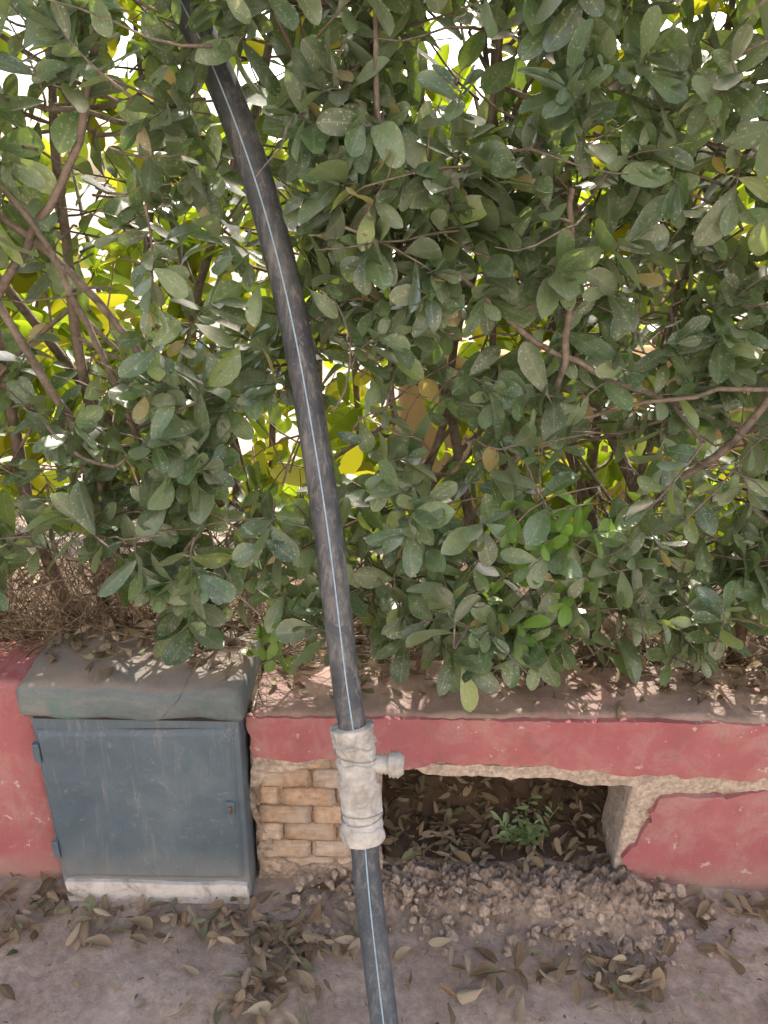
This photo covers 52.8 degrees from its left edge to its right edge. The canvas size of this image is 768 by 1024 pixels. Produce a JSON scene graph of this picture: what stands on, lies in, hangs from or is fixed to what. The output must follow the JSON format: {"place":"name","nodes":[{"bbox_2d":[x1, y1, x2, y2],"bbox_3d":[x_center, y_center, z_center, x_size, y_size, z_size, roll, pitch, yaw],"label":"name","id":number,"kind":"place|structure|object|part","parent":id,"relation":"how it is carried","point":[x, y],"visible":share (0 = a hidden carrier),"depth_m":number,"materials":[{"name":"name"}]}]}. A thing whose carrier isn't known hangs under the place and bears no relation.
{"place":"outdoors","nodes":[
{"label":"outdoors","id":0,"kind":"place"},
{"bbox_2d":[0,182,767,1023],"bbox_3d":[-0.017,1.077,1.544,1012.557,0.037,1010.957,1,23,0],"label":"ground","id":1,"kind":"structure","parent":0,"point":[28,972],"depth_m":1.71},
{"bbox_2d":[0,641,62,879],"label":"wall","id":2,"kind":"structure","parent":1,"relation":"on","point":[27,834],"depth_m":1.81,"materials":[{"name":"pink paint"}]},
{"bbox_2d":[16,626,260,903],"bbox_3d":[-0.537,0.605,1.837,0.489,0.639,0.269,1,23,0],"label":"electrical cabinet","id":3,"kind":"object","parent":1,"relation":"on","point":[146,799],"visible":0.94,"depth_m":1.72,"materials":[{"name":"grey metal"}]},
{"bbox_3d":[-0.542,0.667,1.749,0.428,0.440,0.015,1,23,0],"label":"door","id":4,"kind":"part","parent":3,"relation":"part of","materials":[{"name":"blue paint"}]},
{"bbox_2d":[249,666,260,712],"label":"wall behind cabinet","id":5,"kind":"structure","parent":1,"relation":"on","point":[255,689],"depth_m":1.82,"materials":[{"name":"brown concrete"}]},
{"bbox_2d":[168,0,404,1023],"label":"water pipe","id":6,"kind":"object","parent":1,"relation":"on","point":[362,764],"visible":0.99,"depth_m":1.47,"materials":[{"name":"black plastic"}]},
{"bbox_2d":[249,787,382,878],"bbox_3d":[-0.162,0.787,1.876,0.323,0.295,0.016,1,23,0],"label":"pier render edge","id":7,"kind":"object","parent":1,"relation":"on","point":[290,869],"visible":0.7,"depth_m":1.90,"materials":[{"name":"beige concrete"}]},
{"bbox_2d":[251,764,381,869],"bbox_3d":[-0.160,0.727,1.931,0.312,0.458,0.145,1,23,0],"label":"mortar","id":8,"kind":"object","parent":1,"relation":"on","point":[255,788],"visible":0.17,"depth_m":1.85,"materials":[{"name":"brown concrete"}]},
{"bbox_2d":[258,759,379,872],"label":"bricks","id":9,"kind":"object","parent":1,"relation":"on","point":[301,797],"visible":0.52,"depth_m":1.84,"materials":[{"name":"beige brick"}]},
{"bbox_2d":[0,547,767,1023],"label":"dry leaf litter","id":10,"kind":"object","parent":1,"relation":"on","point":[648,981],"visible":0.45,"depth_m":1.78,"materials":[{"name":"brown plant"}]},
{"bbox_2d":[0,70,767,546],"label":"background shrubs","id":11,"kind":"object","parent":1,"relation":"on","point":[342,418],"visible":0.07,"depth_m":3.59,"materials":[{"name":"green plant"}]},
{"bbox_2d":[0,555,767,862],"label":"planting bed","id":12,"kind":"object","parent":1,"relation":"on","point":[521,788],"visible":0.11,"depth_m":2.09,"materials":[{"name":"soil"}]},
{"bbox_2d":[0,0,767,716],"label":"hedge","id":13,"kind":"object","parent":12,"relation":"on","point":[394,200],"visible":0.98,"depth_m":1.43,"materials":[{"name":"green plant"}]},
{"bbox_2d":[0,473,767,668],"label":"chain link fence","id":14,"kind":"object","parent":12,"relation":"on","point":[741,631],"visible":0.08,"depth_m":1.91,"materials":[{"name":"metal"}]},
{"bbox_2d":[490,795,563,847],"bbox_3d":[0.354,0.784,1.941,0.194,0.171,0.123,1,23,0],"label":"weed plant","id":15,"kind":"object","parent":12,"relation":"on","point":[528,833],"visible":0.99,"depth_m":1.94,"materials":[{"name":"green plant"}]},
{"bbox_2d":[327,858,665,950],"bbox_3d":[0.255,0.940,1.804,0.940,0.111,0.350,1,23,0],"label":"rubble mound","id":16,"kind":"object","parent":1,"relation":"on","point":[608,895],"visible":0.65,"depth_m":1.84,"materials":[{"name":"gravel"}]},
{"bbox_2d":[383,835,609,871],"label":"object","id":17,"kind":"structure","parent":1,"relation":"on","point":[451,862],"depth_m":1.95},
{"bbox_2d":[291,864,714,981],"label":"rubble lumps","id":18,"kind":"object","parent":1,"relation":"on","point":[540,908],"visible":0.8,"depth_m":1.82,"materials":[{"name":"grey stone"}]},
{"bbox_2d":[600,785,738,869],"bbox_3d":[1.879,0.760,1.926,2.624,0.468,0.163,1,23,0],"label":"broken wall edge","id":19,"kind":"object","parent":1,"relation":"on","point":[625,815],"visible":0.23,"depth_m":1.85,"materials":[{"name":"beige concrete"}]},
{"bbox_2d":[250,683,445,765],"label":"lintel","id":20,"kind":"structure","parent":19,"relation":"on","point":[332,763],"depth_m":1.79,"materials":[{"name":"beige concrete"}]},
{"bbox_2d":[250,757,317,787],"bbox_3d":[-0.226,0.592,1.786,0.171,0.105,0.016,1,23,0],"label":"pier render patch","id":21,"kind":"object","parent":20,"relation":"attached to","point":[260,767],"visible":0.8,"depth_m":1.77,"materials":[{"name":"beige concrete"}]},
{"bbox_2d":[246,713,767,781],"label":"pink band","id":22,"kind":"object","parent":20,"relation":"attached to","point":[681,749],"visible":0.98,"depth_m":1.74,"materials":[{"name":"paint"}]},
{"bbox_2d":[253,660,767,723],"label":"ledge","id":23,"kind":"object","parent":20,"relation":"on","point":[280,698],"visible":0.57,"depth_m":1.77,"materials":[{"name":"grey concrete"}]},
{"bbox_2d":[416,762,767,791],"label":"broken concrete edge","id":24,"kind":"object","parent":20,"relation":"attached to","point":[588,777],"visible":0.52,"depth_m":1.78,"materials":[{"name":"beige concrete"}]},
{"bbox_2d":[621,789,767,891],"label":"garden wall","id":25,"kind":"structure","parent":1,"relation":"on","point":[714,840],"depth_m":1.85,"materials":[{"name":"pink paint"}]},
{"bbox_2d":[0,478,767,688],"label":"dry grass","id":26,"kind":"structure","parent":0,"point":[39,628],"depth_m":1.81,"materials":[{"name":"brown plant"}]},
{"bbox_2d":[0,0,767,181],"label":"sky","id":27,"kind":"structure","parent":0,"point":[24,81],"materials":[{"name":"white"}]},
{"bbox_2d":[397,368,767,562],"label":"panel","id":28,"kind":"object","parent":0,"point":[416,414],"depth_m":3.02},
{"bbox_2d":[415,341,763,370],"bbox_3d":[2.295,-0.574,2.973,4.532,0.064,0.255,1,23,0],"label":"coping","id":29,"kind":"object","parent":28,"relation":"on","point":[460,361],"visible":0.03,"depth_m":2.88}
]}

